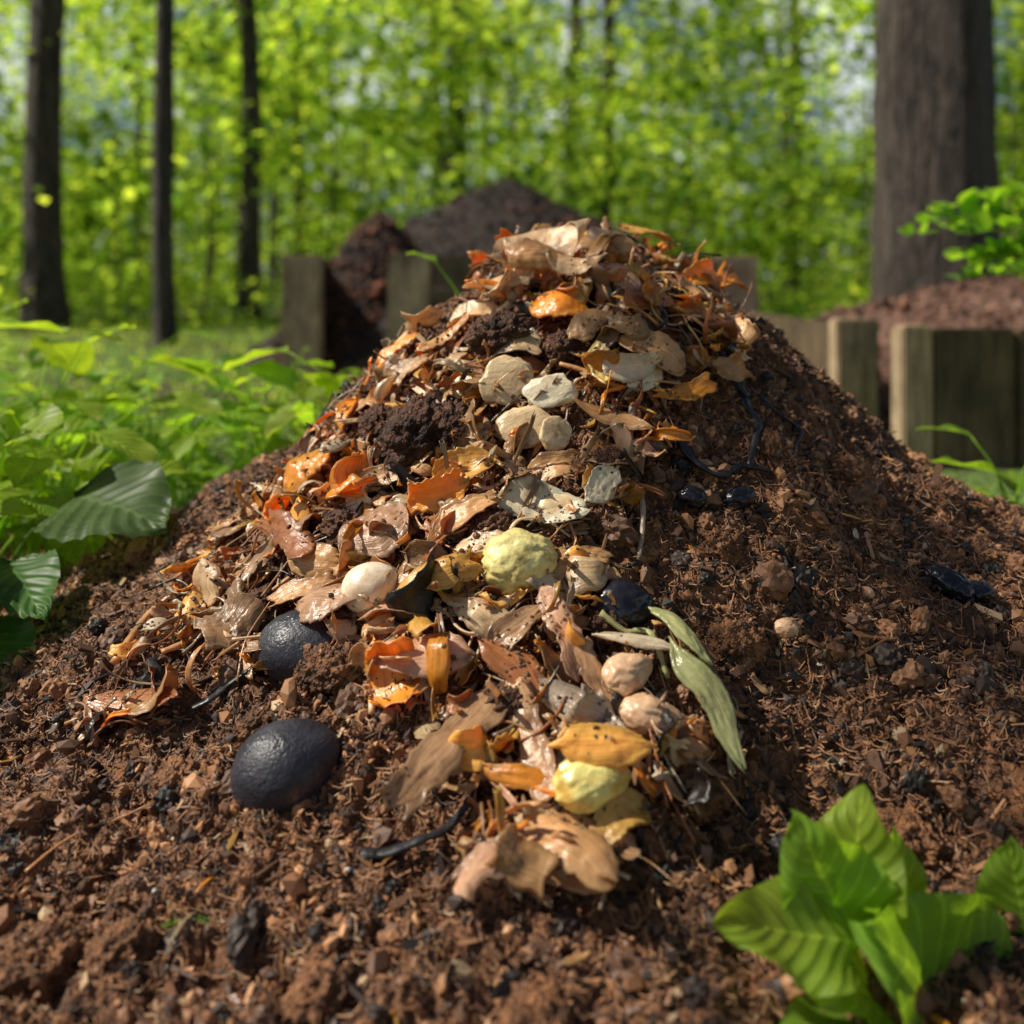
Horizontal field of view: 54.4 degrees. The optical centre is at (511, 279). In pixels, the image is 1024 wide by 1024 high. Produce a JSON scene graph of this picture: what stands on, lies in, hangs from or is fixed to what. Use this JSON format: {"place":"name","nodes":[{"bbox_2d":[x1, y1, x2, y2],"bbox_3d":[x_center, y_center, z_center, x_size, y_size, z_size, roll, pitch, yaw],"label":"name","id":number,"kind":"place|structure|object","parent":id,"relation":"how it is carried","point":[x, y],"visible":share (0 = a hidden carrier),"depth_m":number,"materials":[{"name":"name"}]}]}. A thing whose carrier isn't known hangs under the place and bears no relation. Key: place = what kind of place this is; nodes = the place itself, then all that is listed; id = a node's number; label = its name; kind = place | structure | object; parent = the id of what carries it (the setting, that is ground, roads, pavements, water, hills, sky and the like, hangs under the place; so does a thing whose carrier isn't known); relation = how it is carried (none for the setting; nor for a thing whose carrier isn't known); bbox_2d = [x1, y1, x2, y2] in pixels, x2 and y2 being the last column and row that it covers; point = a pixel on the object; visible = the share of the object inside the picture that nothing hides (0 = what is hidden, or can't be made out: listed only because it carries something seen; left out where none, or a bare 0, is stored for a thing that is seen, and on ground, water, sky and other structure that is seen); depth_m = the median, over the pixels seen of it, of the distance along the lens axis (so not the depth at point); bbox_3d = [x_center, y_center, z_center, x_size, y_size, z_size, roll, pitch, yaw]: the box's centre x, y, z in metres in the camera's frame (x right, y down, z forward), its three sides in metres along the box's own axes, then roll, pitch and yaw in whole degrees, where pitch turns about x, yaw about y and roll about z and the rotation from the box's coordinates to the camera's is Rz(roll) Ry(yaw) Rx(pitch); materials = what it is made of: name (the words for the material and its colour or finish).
{"place":"outdoors","nodes":[
{"label":"outdoors","id":0,"kind":"place"},
{"bbox_2d":[0,282,1023,534],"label":"ground","id":1,"kind":"structure","parent":0,"point":[982,478],"depth_m":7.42,"materials":[{"name":"plant"}]},
{"bbox_2d":[0,443,83,518],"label":"leafy plant","id":2,"kind":"object","parent":1,"relation":"on","point":[12,507],"visible":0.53,"depth_m":1.67,"materials":[{"name":"green plant"}]},
{"bbox_2d":[16,0,74,329],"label":"maple tree","id":3,"kind":"object","parent":1,"relation":"on","point":[43,275],"visible":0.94,"depth_m":11.84,"materials":[{"name":"brown plant"}]},
{"bbox_2d":[0,295,96,391],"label":"leafy plant","id":4,"kind":"object","parent":1,"relation":"on","point":[26,369],"visible":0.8,"depth_m":2.32,"materials":[{"name":"green plant"}]},
{"bbox_2d":[0,318,143,458],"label":"leafy plant","id":5,"kind":"object","parent":1,"relation":"on","point":[10,353],"visible":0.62,"depth_m":2.04,"materials":[{"name":"green plant"}]},
{"bbox_2d":[0,407,188,572],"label":"leafy plant","id":6,"kind":"object","parent":1,"relation":"on","point":[20,470],"visible":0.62,"depth_m":1.72,"materials":[{"name":"green plant"}]},
{"bbox_2d":[0,0,204,130],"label":"maple tree","id":7,"kind":"object","parent":1,"relation":"on","point":[70,69],"visible":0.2,"depth_m":30.25,"materials":[{"name":"green plant"}]},
{"bbox_2d":[0,330,217,492],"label":"leafy plant","id":8,"kind":"object","parent":1,"relation":"on","point":[97,377],"visible":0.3,"depth_m":2.52,"materials":[{"name":"green plant"}]},
{"bbox_2d":[108,0,187,345],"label":"maple tree","id":9,"kind":"object","parent":1,"relation":"on","point":[164,322],"visible":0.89,"depth_m":9.13,"materials":[{"name":"brown plant"}]},
{"bbox_2d":[0,343,362,557],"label":"undergrowth","id":10,"kind":"object","parent":1,"relation":"on","point":[184,445],"visible":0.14,"depth_m":2.38,"materials":[{"name":"green plant"}]},
{"bbox_2d":[158,358,332,478],"bbox_3d":[-0.534,0.358,2.291,0.527,0.397,0.659,0,0,0],"label":"leafy plant","id":11,"kind":"object","parent":1,"relation":"on","point":[173,414],"visible":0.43,"depth_m":2.18,"materials":[{"name":"green plant"}]},
{"bbox_2d":[234,0,262,322],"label":"maple tree","id":12,"kind":"object","parent":1,"relation":"on","point":[249,259],"visible":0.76,"depth_m":13.89,"materials":[{"name":"brown plant"}]},
{"bbox_2d":[193,373,325,454],"bbox_3d":[-0.427,0.329,2.167,0.475,0.268,0.482,0,0,0],"label":"leafy plant","id":13,"kind":"object","parent":1,"relation":"on","point":[306,390],"visible":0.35,"depth_m":2.04,"materials":[{"name":"green plant"}]},
{"bbox_2d":[270,210,419,363],"bbox_3d":[-0.850,0.163,6.350,1.875,1.212,1.500,0,0,0],"label":"dark compost pile","id":14,"kind":"object","parent":1,"relation":"on","point":[356,290],"visible":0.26,"depth_m":6.08,"materials":[{"name":"soil"}]},
{"bbox_2d":[289,0,409,254],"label":"maple tree","id":15,"kind":"object","parent":1,"relation":"on","point":[294,122],"visible":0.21,"depth_m":19.92,"materials":[{"name":"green plant"}]},
{"bbox_2d":[353,0,467,197],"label":"maple tree","id":16,"kind":"object","parent":1,"relation":"on","point":[449,156],"visible":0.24,"depth_m":17.89,"materials":[{"name":"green plant"}]},
{"bbox_2d":[227,177,644,384],"bbox_3d":[0.000,0.043,6.900,4.750,1.526,3.750,0,0,0],"label":"dark compost pile","id":17,"kind":"object","parent":1,"relation":"on","point":[459,224],"visible":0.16,"depth_m":6.45,"materials":[{"name":"soil"}]},
{"bbox_2d":[375,0,592,183],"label":"maple tree","id":18,"kind":"object","parent":1,"relation":"on","point":[485,103],"visible":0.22,"depth_m":33.76,"materials":[{"name":"green plant"}]},
{"bbox_2d":[0,0,1023,327],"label":"forest foliage","id":19,"kind":"object","parent":1,"relation":"on","point":[90,210],"visible":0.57,"depth_m":17.25,"materials":[{"name":"green plant"}]},
{"bbox_2d":[0,262,1023,1023],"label":"compost heap","id":20,"kind":"object","parent":1,"relation":"on","point":[532,922],"visible":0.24,"depth_m":0.97,"materials":[{"name":"soil"}]},
{"bbox_2d":[0,403,171,686],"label":"squash plant","id":21,"kind":"object","parent":20,"relation":"on","point":[131,498],"visible":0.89,"depth_m":1.46,"materials":[{"name":"green plant"}]},
{"bbox_2d":[0,324,224,565],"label":"leafy plant","id":22,"kind":"object","parent":20,"relation":"on","point":[76,359],"visible":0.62,"depth_m":1.96,"materials":[{"name":"green plant"}]},
{"bbox_2d":[33,353,299,496],"bbox_3d":[-0.775,0.381,2.166,0.697,0.424,0.674,0,0,0],"label":"leafy plant","id":23,"kind":"object","parent":20,"relation":"on","point":[271,372],"visible":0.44,"depth_m":2.10,"materials":[{"name":"green plant"}]},
{"bbox_2d":[230,718,341,817],"bbox_3d":[-0.221,0.480,0.975,0.108,0.091,0.090,0,0,0],"label":"avocado","id":24,"kind":"object","parent":20,"relation":"on","point":[282,766],"visible":0.86,"depth_m":0.94,"materials":[{"name":"food"}]},
{"bbox_2d":[223,346,358,439],"bbox_3d":[-0.318,0.239,2.027,0.552,0.201,0.488,0,0,40],"label":"leafy plant","id":25,"kind":"object","parent":20,"relation":"on","point":[285,415],"visible":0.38,"depth_m":2.04,"materials":[{"name":"green plant"}]},
{"bbox_2d":[256,610,336,681],"bbox_3d":[-0.235,0.406,1.107,0.100,0.074,0.083,0,0,0],"label":"avocado","id":26,"kind":"object","parent":20,"relation":"on","point":[285,638],"visible":0.54,"depth_m":1.08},
{"bbox_2d":[296,581,355,623],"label":"onion skin","id":27,"kind":"object","parent":26,"relation":"on","point":[313,602],"visible":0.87,"depth_m":1.10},
{"bbox_2d":[341,562,397,613],"bbox_3d":[-0.159,0.344,1.112,0.064,0.055,0.054,0,0,0],"label":"egg shell","id":28,"kind":"object","parent":20,"relation":"on","point":[372,581],"visible":0.83,"depth_m":1.09},
{"bbox_2d":[64,249,747,909],"bbox_3d":[-0.003,0.225,1.304,0.770,0.579,0.847,0,0,29],"label":"straw","id":29,"kind":"object","parent":20,"relation":"on","point":[478,585],"visible":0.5,"depth_m":1.14,"materials":[{"name":"plant"}]},
{"bbox_2d":[74,216,759,903],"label":"vegetable scraps","id":30,"kind":"object","parent":20,"relation":"on","point":[520,862],"visible":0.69,"depth_m":1.17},
{"bbox_2d":[82,686,180,716],"bbox_3d":[-0.411,0.457,1.091,0.138,0.036,0.035,0,0,20],"label":"onion skin","id":31,"kind":"object","parent":30,"relation":"on","point":[167,694],"visible":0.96,"depth_m":1.09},
{"bbox_2d":[193,577,266,650],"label":"dry leaf","id":32,"kind":"object","parent":30,"relation":"on","point":[238,615],"visible":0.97,"depth_m":1.14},
{"bbox_2d":[256,507,315,559],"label":"dry leaf","id":33,"kind":"object","parent":30,"relation":"on","point":[290,540],"visible":1,"depth_m":1.22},
{"bbox_2d":[267,572,336,607],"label":"onion skin","id":34,"kind":"object","parent":30,"relation":"on","point":[292,589],"visible":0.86,"depth_m":1.15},
{"bbox_2d":[283,448,330,492],"bbox_3d":[-0.270,0.249,1.316,0.081,0.062,0.046,0,0,29],"label":"orange peel","id":35,"kind":"object","parent":30,"relation":"on","point":[292,473],"visible":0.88,"depth_m":1.31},
{"bbox_2d":[287,542,339,577],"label":"dry leaf","id":36,"kind":"object","parent":30,"relation":"on","point":[321,558],"visible":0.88,"depth_m":1.17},
{"bbox_2d":[338,500,408,557],"bbox_3d":[-0.162,0.292,1.167,0.087,0.054,0.062,0,0,0],"label":"onion skin","id":37,"kind":"object","parent":30,"relation":"on","point":[380,545],"visible":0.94,"depth_m":1.16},
{"bbox_2d":[357,600,433,620],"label":"onion skin","id":38,"kind":"object","parent":30,"relation":"on","point":[372,611],"visible":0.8,"depth_m":1.06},
{"bbox_2d":[396,546,481,591],"bbox_3d":[-0.082,0.324,1.079,0.100,0.063,0.034,0,0,0],"label":"onion skin","id":39,"kind":"object","parent":38,"relation":"on","point":[446,577],"visible":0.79,"depth_m":1.07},
{"bbox_2d":[373,632,477,678],"bbox_3d":[-0.096,0.382,1.019,0.122,0.038,0.043,0,0,19],"label":"onion skin","id":40,"kind":"object","parent":30,"relation":"on","point":[462,652],"visible":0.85,"depth_m":1.01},
{"bbox_2d":[407,467,469,516],"bbox_3d":[-0.087,0.250,1.172,0.075,0.057,0.021,0,0,0],"label":"orange peel","id":41,"kind":"object","parent":30,"relation":"on","point":[425,495],"visible":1,"depth_m":1.17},
{"bbox_2d":[432,445,498,483],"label":"onion skin","id":42,"kind":"object","parent":30,"relation":"on","point":[474,456],"visible":0.74,"depth_m":1.20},
{"bbox_2d":[434,493,503,533],"bbox_3d":[-0.053,0.271,1.142,0.087,0.045,0.037,0,0,0],"label":"onion skin","id":43,"kind":"object","parent":30,"relation":"on","point":[468,506],"visible":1,"depth_m":1.15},
{"bbox_2d":[443,299,498,330],"bbox_3d":[-0.056,0.050,1.410,0.084,0.045,0.045,0,0,20],"label":"potato peel","id":44,"kind":"object","parent":30,"relation":"on","point":[476,307],"visible":0.71,"depth_m":1.42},
{"bbox_2d":[445,592,509,638],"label":"dry leaf","id":45,"kind":"object","parent":30,"relation":"on","point":[482,617],"visible":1,"depth_m":1.05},
{"bbox_2d":[478,355,534,405],"bbox_3d":[-0.006,0.128,1.277,0.075,0.063,0.027,0,0,0],"label":"stone","id":46,"kind":"object","parent":30,"relation":"on","point":[497,368],"visible":0.98,"depth_m":1.27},
{"bbox_2d":[481,763,546,790],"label":"dry leaf","id":47,"kind":"object","parent":30,"relation":"on","point":[514,776],"visible":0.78,"depth_m":0.91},
{"bbox_2d":[480,528,558,593],"bbox_3d":[0.007,0.309,1.092,0.089,0.068,0.070,0,0,0],"label":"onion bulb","id":48,"kind":"object","parent":30,"relation":"on","point":[512,560],"visible":0.91,"depth_m":1.07,"materials":[{"name":"food"}]},
{"bbox_2d":[495,405,550,448],"bbox_3d":[0.014,0.182,1.233,0.074,0.052,0.024,0,0,9],"label":"squash slice","id":49,"kind":"object","parent":30,"relation":"on","point":[506,422],"visible":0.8,"depth_m":1.23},
{"bbox_2d":[505,676,556,804],"bbox_3d":[0.018,0.429,0.938,0.032,0.077,0.105,0,0,-20],"label":"dry leaf","id":50,"kind":"object","parent":30,"relation":"on","point":[536,751],"visible":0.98,"depth_m":0.93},
{"bbox_2d":[501,237,563,277],"bbox_3d":[0.030,-0.032,1.411,0.091,0.059,0.040,0,0,0],"label":"potato peel","id":51,"kind":"object","parent":30,"relation":"on","point":[526,253],"visible":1,"depth_m":1.40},
{"bbox_2d":[489,218,590,274],"bbox_3d":[0.040,-0.048,1.436,0.146,0.082,0.064,0,0,0],"label":"potato peel","id":52,"kind":"object","parent":30,"relation":"on","point":[565,239],"visible":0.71,"depth_m":1.43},
{"bbox_2d":[496,475,591,523],"bbox_3d":[0.036,0.252,1.146,0.115,0.050,0.032,0,0,20],"label":"oyster shell","id":53,"kind":"object","parent":30,"relation":"on","point":[513,500],"visible":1,"depth_m":1.15},
{"bbox_2d":[522,373,578,408],"bbox_3d":[0.048,0.140,1.254,0.073,0.044,0.019,0,0,8],"label":"stone","id":54,"kind":"object","parent":30,"relation":"on","point":[563,391],"visible":1,"depth_m":1.25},
{"bbox_2d":[527,448,586,482],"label":"onion skin","id":55,"kind":"object","parent":30,"relation":"on","point":[551,459],"visible":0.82,"depth_m":1.19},
{"bbox_2d":[529,290,588,318],"bbox_3d":[0.064,0.035,1.360,0.086,0.042,0.045,0,0,28],"label":"orange peel","id":56,"kind":"object","parent":30,"relation":"on","point":[556,303],"visible":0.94,"depth_m":1.35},
{"bbox_2d":[535,585,587,681],"bbox_3d":[0.051,0.358,1.014,0.034,0.076,0.077,0,0,-33],"label":"onion skin","id":57,"kind":"object","parent":30,"relation":"on","point":[569,661],"visible":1,"depth_m":1.01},
{"bbox_2d":[545,249,609,275],"bbox_3d":[0.089,-0.025,1.401,0.098,0.038,0.041,0,0,15],"label":"potato peel","id":58,"kind":"object","parent":30,"relation":"on","point":[564,265],"visible":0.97,"depth_m":1.39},
{"bbox_2d":[537,676,627,728],"bbox_3d":[0.064,0.404,0.954,0.129,0.025,0.025,0,0,43],"label":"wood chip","id":59,"kind":"object","parent":30,"relation":"on","point":[555,688],"visible":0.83,"depth_m":0.96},
{"bbox_2d":[477,636,553,713],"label":"dry leaf","id":60,"kind":"object","parent":59,"relation":"on","point":[495,657],"visible":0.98,"depth_m":0.99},
{"bbox_2d":[486,605,541,650],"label":"onion skin","id":61,"kind":"object","parent":60,"relation":"on","point":[519,630],"visible":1,"depth_m":1.03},
{"bbox_2d":[567,309,613,341],"bbox_3d":[0.104,0.060,1.323,0.040,0.043,0.076,0,0,41],"label":"potato peel","id":62,"kind":"object","parent":30,"relation":"on","point":[582,333],"visible":1,"depth_m":1.31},
{"bbox_2d":[544,807,636,864],"bbox_3d":[0.068,0.485,0.867,0.085,0.035,0.041,0,0,0],"label":"onion skin","id":63,"kind":"object","parent":30,"relation":"on","point":[628,839],"visible":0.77,"depth_m":0.87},
{"bbox_2d":[593,787,651,846],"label":"dry leaf","id":64,"kind":"object","parent":63,"relation":"on","point":[628,801],"visible":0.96,"depth_m":0.87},
{"bbox_2d":[552,759,631,814],"bbox_3d":[0.072,0.449,0.889,0.072,0.047,0.047,0,0,0],"label":"lemon half","id":65,"kind":"object","parent":30,"relation":"on","point":[579,788],"visible":0.98,"depth_m":0.87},
{"bbox_2d":[547,723,657,768],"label":"dry leaf","id":66,"kind":"object","parent":65,"relation":"on","point":[624,747],"visible":1,"depth_m":0.89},
{"bbox_2d":[584,465,621,502],"bbox_3d":[0.104,0.236,1.153,0.052,0.041,0.022,0,0,-18],"label":"cabbage leaf piece","id":67,"kind":"object","parent":30,"relation":"on","point":[596,490],"visible":1,"depth_m":1.15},
{"bbox_2d":[574,234,636,254],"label":"potato peel","id":68,"kind":"object","parent":30,"relation":"on","point":[619,243],"visible":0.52,"depth_m":1.46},
{"bbox_2d":[572,397,654,430],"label":"onion skin","id":69,"kind":"object","parent":30,"relation":"on","point":[607,416],"visible":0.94,"depth_m":1.22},
{"bbox_2d":[602,353,663,383],"bbox_3d":[0.154,0.111,1.257,0.089,0.039,0.028,0,0,-15],"label":"cabbage leaf piece","id":70,"kind":"object","parent":30,"relation":"on","point":[629,368],"visible":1,"depth_m":1.26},
{"bbox_2d":[623,285,674,312],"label":"onion skin","id":71,"kind":"object","parent":30,"relation":"on","point":[630,295],"visible":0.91,"depth_m":1.37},
{"bbox_2d":[617,330,685,376],"bbox_3d":[0.181,0.094,1.289,0.091,0.063,0.038,0,0,6],"label":"onion skin","id":72,"kind":"object","parent":30,"relation":"on","point":[674,360],"visible":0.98,"depth_m":1.29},
{"bbox_2d":[647,606,712,665],"bbox_3d":[0.172,0.363,1.019,0.080,0.042,0.027,0,0,45],"label":"corn husk","id":73,"kind":"object","parent":30,"relation":"on","point":[680,629],"visible":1,"depth_m":1.01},
{"bbox_2d":[651,372,716,400],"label":"onion skin","id":74,"kind":"object","parent":30,"relation":"on","point":[701,385],"visible":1,"depth_m":1.28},
{"bbox_2d":[359,788,480,859],"bbox_3d":[-0.081,0.495,0.900,0.116,0.040,0.032,0,0,-20],"label":"banana peel strip","id":75,"kind":"object","parent":20,"relation":"on","point":[452,822],"visible":1,"depth_m":0.89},
{"bbox_2d":[374,687,512,826],"bbox_3d":[-0.061,0.440,0.928,0.048,0.072,0.159,0,0,40],"label":"dry leaf","id":76,"kind":"object","parent":20,"relation":"on","point":[434,760],"visible":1,"depth_m":0.92,"materials":[{"name":"plant"}]},
{"bbox_2d":[0,342,1010,1023],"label":"leaf litter","id":77,"kind":"object","parent":20,"relation":"on","point":[504,984],"visible":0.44,"depth_m":0.98,"materials":[{"name":"plant"}]},
{"bbox_2d":[0,275,1016,1023],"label":"wood chips","id":78,"kind":"object","parent":20,"relation":"on","point":[754,751],"visible":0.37,"depth_m":1.00,"materials":[{"name":"wood"}]},
{"bbox_2d":[0,217,1023,1023],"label":"soil crumbs","id":79,"kind":"object","parent":20,"relation":"on","point":[778,582],"visible":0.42,"depth_m":1.00,"materials":[{"name":"soil"}]},
{"bbox_2d":[450,822,528,902],"bbox_3d":[-0.012,0.489,0.841,0.092,0.030,0.037,0,0,-36],"label":"dead leaf","id":80,"kind":"object","parent":79,"relation":"on","point":[472,873],"visible":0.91,"depth_m":0.83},
{"bbox_2d":[0,258,1023,1023],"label":"coir fibres","id":81,"kind":"object","parent":20,"relation":"on","point":[488,790],"visible":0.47,"depth_m":0.99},
{"bbox_2d":[0,280,1023,1023],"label":"soil clods","id":82,"kind":"object","parent":20,"relation":"on","point":[412,430],"visible":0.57,"depth_m":1.01,"materials":[{"name":"soil"}]},
{"bbox_2d":[0,262,1023,1023],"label":"shredded bark","id":83,"kind":"object","parent":20,"relation":"on","point":[414,944],"visible":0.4,"depth_m":0.96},
{"bbox_2d":[539,416,571,450],"bbox_3d":[0.053,0.186,1.207,0.044,0.042,0.020,0,0,-16],"label":"squash slice","id":84,"kind":"object","parent":20,"relation":"on","point":[555,433],"visible":1,"depth_m":1.20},
{"bbox_2d":[519,814,619,891],"bbox_3d":[0.049,0.482,0.847,0.108,0.026,0.051,0,0,39],"label":"dry leaf","id":85,"kind":"object","parent":20,"relation":"on","point":[590,860],"visible":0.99,"depth_m":0.83,"materials":[{"name":"plant"}]},
{"bbox_2d":[573,636,611,701],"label":"dry leaf","id":86,"kind":"object","parent":20,"relation":"on","point":[589,664],"visible":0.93,"depth_m":0.99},
{"bbox_2d":[589,577,654,628],"bbox_3d":[0.118,0.349,1.070,0.071,0.053,0.055,0,0,0],"label":"plum","id":87,"kind":"object","parent":20,"relation":"on","point":[634,600],"visible":0.69,"depth_m":1.05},
{"bbox_2d":[601,653,652,696],"bbox_3d":[0.114,0.391,0.983,0.053,0.039,0.045,0,0,0],"label":"nut shell","id":88,"kind":"object","parent":20,"relation":"on","point":[625,674],"visible":0.99,"depth_m":0.97},
{"bbox_2d":[592,632,669,649],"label":"leaf","id":89,"kind":"object","parent":20,"relation":"on","point":[645,642],"visible":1,"depth_m":1.00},
{"bbox_2d":[618,692,686,734],"bbox_3d":[0.135,0.417,0.953,0.068,0.037,0.039,0,0,0],"label":"nut shell","id":90,"kind":"object","parent":20,"relation":"on","point":[638,712],"visible":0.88,"depth_m":0.94},
{"bbox_2d":[668,635,746,773],"bbox_3d":[0.190,0.410,0.968,0.033,0.097,0.110,0,0,-37],"label":"corn husk","id":91,"kind":"object","parent":20,"relation":"on","point":[695,676],"visible":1,"depth_m":0.96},
{"bbox_2d":[676,441,771,477],"bbox_3d":[0.262,0.218,1.229,0.122,0.050,0.036,0,0,0],"label":"banana peel strip","id":92,"kind":"object","parent":20,"relation":"on","point":[686,449],"visible":0.96,"depth_m":1.22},
{"bbox_2d":[723,485,756,509],"bbox_3d":[0.272,0.260,1.191,0.046,0.027,0.027,0,0,-27],"label":"plum","id":93,"kind":"object","parent":20,"relation":"on","point":[738,497],"visible":1,"depth_m":1.18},
{"bbox_2d":[712,784,1012,1023],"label":"broadleaf plant","id":94,"kind":"object","parent":20,"relation":"on","point":[830,900],"visible":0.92,"depth_m":0.78,"materials":[{"name":"green plant"}]},
{"bbox_2d":[923,563,974,603],"bbox_3d":[0.525,0.364,1.194,0.054,0.042,0.047,0,0,0],"label":"plum","id":95,"kind":"object","parent":20,"relation":"on","point":[952,584],"visible":0.98,"depth_m":1.18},
{"bbox_2d":[915,424,1023,506],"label":"leafy plant","id":96,"kind":"object","parent":20,"relation":"on","point":[1013,481],"visible":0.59,"depth_m":1.98,"materials":[{"name":"green plant"}]},
{"bbox_2d":[974,835,1023,934],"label":"broadleaf plant","id":97,"kind":"object","parent":20,"relation":"on","point":[1000,885],"visible":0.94,"depth_m":0.82,"materials":[{"name":"green plant"}]},
{"bbox_2d":[3,0,1023,322],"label":"sapling stems","id":98,"kind":"object","parent":1,"relation":"on","point":[359,220],"visible":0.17,"depth_m":17.90,"materials":[{"name":"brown plant"}]},
{"bbox_2d":[281,253,757,382],"bbox_3d":[0.030,0.275,6.560,2.660,0.850,2.220,0,0,0],"label":"wooden compost bin","id":99,"kind":"object","parent":1,"relation":"on","point":[302,296],"visible":0.22,"depth_m":5.50,"materials":[{"name":"wood"}]},
{"bbox_2d":[491,0,655,212],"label":"maple tree","id":100,"kind":"object","parent":1,"relation":"on","point":[577,28],"visible":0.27,"depth_m":21.89,"materials":[{"name":"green plant"}]},
{"bbox_2d":[597,0,614,224],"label":"maple tree","id":101,"kind":"object","parent":1,"relation":"on","point":[609,21],"visible":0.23,"depth_m":19.41,"materials":[{"name":"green plant"}]},
{"bbox_2d":[789,0,803,301],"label":"maple tree","id":102,"kind":"object","parent":1,"relation":"on","point":[797,48],"visible":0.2,"depth_m":21.92,"materials":[{"name":"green plant"}]},
{"bbox_2d":[745,311,1023,468],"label":"wooden compost bin","id":103,"kind":"object","parent":1,"relation":"on","point":[970,381],"visible":0.48,"depth_m":3.17,"materials":[{"name":"wood"}]},
{"bbox_2d":[810,275,1023,432],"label":"mulch pile","id":104,"kind":"object","parent":1,"relation":"on","point":[987,302],"visible":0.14,"depth_m":4.46,"materials":[{"name":"soil"}]},
{"bbox_2d":[870,0,1006,302],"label":"oak tree","id":105,"kind":"object","parent":1,"relation":"on","point":[934,110],"visible":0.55,"depth_m":6.70,"materials":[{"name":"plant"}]},
{"bbox_2d":[897,175,1023,279],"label":"bramble shrub","id":106,"kind":"object","parent":1,"relation":"on","point":[1000,214],"visible":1,"depth_m":2.85,"materials":[{"name":"green plant"}]},
{"bbox_2d":[0,0,1023,281],"label":"sky","id":107,"kind":"structure","parent":0,"point":[633,3],"materials":[{"name":"white"}]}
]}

